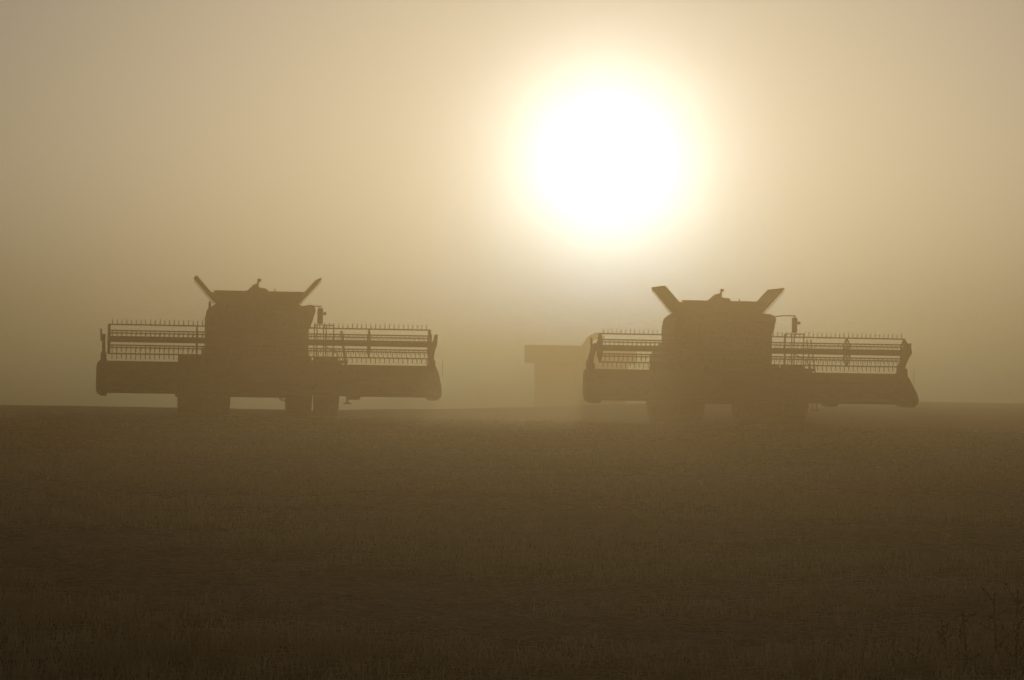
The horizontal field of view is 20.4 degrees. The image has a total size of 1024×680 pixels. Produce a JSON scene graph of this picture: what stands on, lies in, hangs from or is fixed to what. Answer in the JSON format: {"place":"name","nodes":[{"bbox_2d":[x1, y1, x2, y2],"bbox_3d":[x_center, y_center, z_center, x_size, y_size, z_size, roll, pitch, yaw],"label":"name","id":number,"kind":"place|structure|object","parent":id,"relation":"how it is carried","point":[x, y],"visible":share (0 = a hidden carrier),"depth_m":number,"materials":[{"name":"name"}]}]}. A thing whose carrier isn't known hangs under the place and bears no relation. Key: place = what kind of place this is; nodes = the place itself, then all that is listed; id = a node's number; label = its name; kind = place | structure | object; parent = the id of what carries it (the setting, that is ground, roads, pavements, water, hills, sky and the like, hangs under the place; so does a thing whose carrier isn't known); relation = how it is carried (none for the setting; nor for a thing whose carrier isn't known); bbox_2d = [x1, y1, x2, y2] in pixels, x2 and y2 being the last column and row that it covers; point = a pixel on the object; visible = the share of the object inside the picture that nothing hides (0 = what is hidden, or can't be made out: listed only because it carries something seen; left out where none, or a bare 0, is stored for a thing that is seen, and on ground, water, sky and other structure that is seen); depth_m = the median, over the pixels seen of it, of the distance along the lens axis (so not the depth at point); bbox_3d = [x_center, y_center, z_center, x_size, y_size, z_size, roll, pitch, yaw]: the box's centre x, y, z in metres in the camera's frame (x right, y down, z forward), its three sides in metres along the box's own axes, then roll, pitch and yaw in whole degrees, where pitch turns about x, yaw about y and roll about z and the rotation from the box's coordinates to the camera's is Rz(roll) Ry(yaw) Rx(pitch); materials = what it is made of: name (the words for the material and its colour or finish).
{"place":"outdoors","nodes":[
{"label":"outdoors","id":0,"kind":"place"},
{"bbox_2d":[0,371,1023,679],"bbox_3d":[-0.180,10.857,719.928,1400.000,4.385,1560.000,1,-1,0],"label":"field","id":1,"kind":"structure","parent":0,"point":[982,409],"depth_m":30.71,"materials":[{"name":"brown plant"}]},
{"bbox_2d":[96,275,442,415],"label":"combine harvester","id":2,"kind":"object","parent":1,"relation":"on","point":[256,341],"visible":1,"depth_m":90.14,"materials":[{"name":"red paint"}]},
{"bbox_2d":[524,332,636,406],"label":"grain cart","id":3,"kind":"object","parent":1,"relation":"on","point":[558,374],"visible":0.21,"depth_m":203.50,"materials":[{"name":"paint"}]},
{"bbox_2d":[583,285,918,421],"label":"combine harvester","id":4,"kind":"object","parent":1,"relation":"on","point":[716,349],"visible":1,"depth_m":92.72,"materials":[{"name":"red paint"}]},
{"bbox_2d":[935,618,952,659],"bbox_3d":[2.462,1.723,16.192,0.123,0.278,0.112,1,-1,-41],"label":"weed","id":5,"kind":"object","parent":1,"relation":"on","point":[942,635],"visible":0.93,"depth_m":16.18,"materials":[{"name":"brown plant"}]},
{"bbox_2d":[956,612,981,666],"bbox_3d":[2.520,1.681,15.772,0.153,0.349,0.148,1,-1,27],"label":"weed","id":6,"kind":"object","parent":1,"relation":"on","point":[964,635],"visible":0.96,"depth_m":15.78,"materials":[{"name":"brown plant"}]},
{"bbox_2d":[979,587,1008,655],"bbox_3d":[2.781,1.651,16.396,0.166,0.445,0.148,1,-1,23],"label":"weed","id":7,"kind":"object","parent":1,"relation":"on","point":[991,617],"visible":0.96,"depth_m":16.38,"materials":[{"name":"brown plant"}]},
{"bbox_2d":[1003,582,1023,673],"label":"weed","id":8,"kind":"object","parent":1,"relation":"on","point":[1018,601],"visible":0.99,"depth_m":15.58,"materials":[{"name":"brown plant"}]},
{"bbox_2d":[0,0,1023,387],"label":"sky","id":9,"kind":"structure","parent":0,"point":[498,177],"materials":[{"name":"beige"}]}
]}

